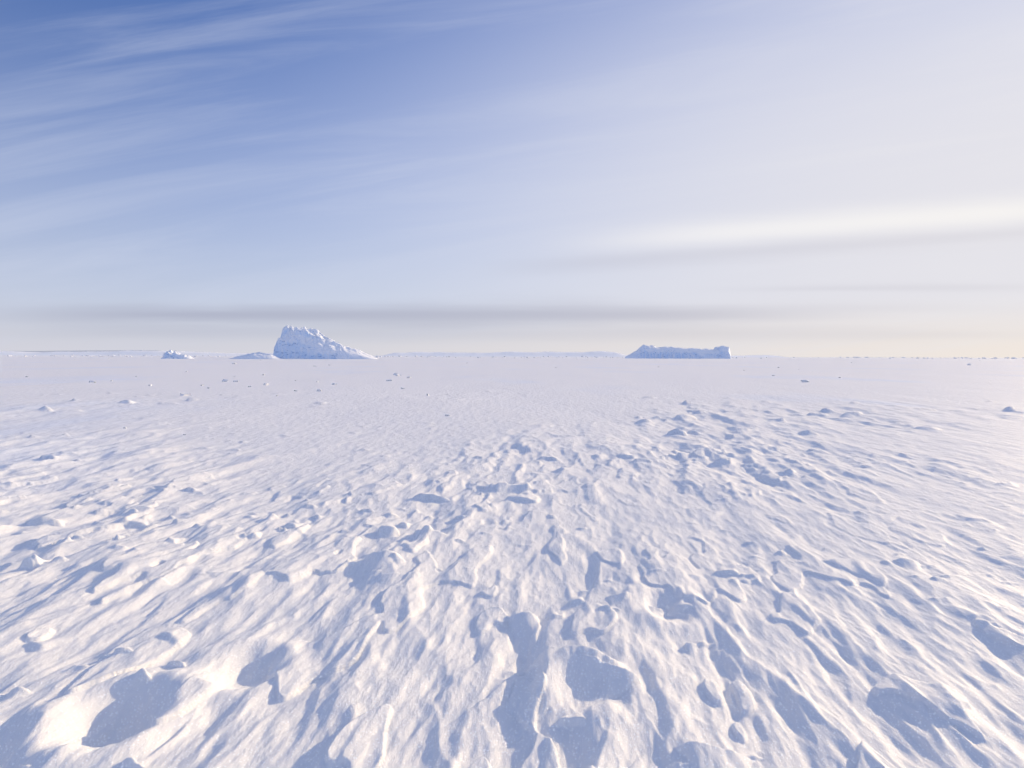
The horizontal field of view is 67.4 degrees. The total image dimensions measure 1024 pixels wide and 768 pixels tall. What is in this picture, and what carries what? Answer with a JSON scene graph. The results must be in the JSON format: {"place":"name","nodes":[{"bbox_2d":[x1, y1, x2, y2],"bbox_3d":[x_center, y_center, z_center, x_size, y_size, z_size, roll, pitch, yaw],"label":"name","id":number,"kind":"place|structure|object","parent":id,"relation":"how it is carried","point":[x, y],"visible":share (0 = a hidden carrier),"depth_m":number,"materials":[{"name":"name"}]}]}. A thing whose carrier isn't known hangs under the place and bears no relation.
{"place":"outdoors","nodes":[
{"label":"outdoors","id":0,"kind":"place"},
{"bbox_2d":[18,350,157,351],"bbox_3d":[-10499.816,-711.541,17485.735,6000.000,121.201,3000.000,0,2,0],"label":"land","id":1,"kind":"structure","parent":0,"point":[88,350],"depth_m":16620.00,"materials":[{"name":"white snow"}]},
{"bbox_2d":[0,351,272,355],"bbox_3d":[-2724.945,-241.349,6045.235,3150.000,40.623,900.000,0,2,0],"label":"coast","id":2,"kind":"structure","parent":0,"point":[128,353],"depth_m":5716.93},
{"bbox_2d":[383,351,626,356],"bbox_3d":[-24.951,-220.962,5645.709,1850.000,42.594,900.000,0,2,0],"label":"iceberg","id":3,"kind":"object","parent":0,"point":[539,354],"visible":0.9,"depth_m":5306.74,"materials":[{"name":"white ice"}]},
{"bbox_2d":[0,355,1023,767],"bbox_3d":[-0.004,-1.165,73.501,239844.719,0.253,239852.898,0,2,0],"label":"snow ground","id":4,"kind":"structure","parent":0,"point":[618,563],"depth_m":5.39,"materials":[{"name":"white snow"}]},
{"bbox_2d":[160,350,194,358],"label":"bergy bit","id":5,"kind":"object","parent":4,"relation":"on","point":[170,354],"visible":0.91,"depth_m":382.18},
{"bbox_2d":[230,352,280,358],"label":"iceberg","id":6,"kind":"object","parent":4,"relation":"on","point":[258,355],"visible":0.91,"depth_m":359.48,"materials":[{"name":"white ice"}]},
{"bbox_2d":[273,325,376,358],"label":"iceberg","id":7,"kind":"object","parent":4,"relation":"on","point":[304,342],"visible":0.97,"depth_m":376.78,"materials":[{"name":"white ice"}]},
{"bbox_2d":[7,354,1023,434],"bbox_3d":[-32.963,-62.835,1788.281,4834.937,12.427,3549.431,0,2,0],"label":"ice rubble","id":8,"kind":"object","parent":4,"relation":"on","point":[223,380],"visible":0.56,"depth_m":916.21,"materials":[{"name":"white ice"}]},
{"bbox_2d":[625,345,730,358],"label":"iceberg","id":9,"kind":"object","parent":4,"relation":"on","point":[671,352],"visible":0.98,"depth_m":722.57,"materials":[{"name":"white ice"}]},
{"bbox_2d":[0,0,1023,357],"label":"sky","id":10,"kind":"structure","parent":0,"point":[784,178],"materials":[{"name":"blue"}]}
]}

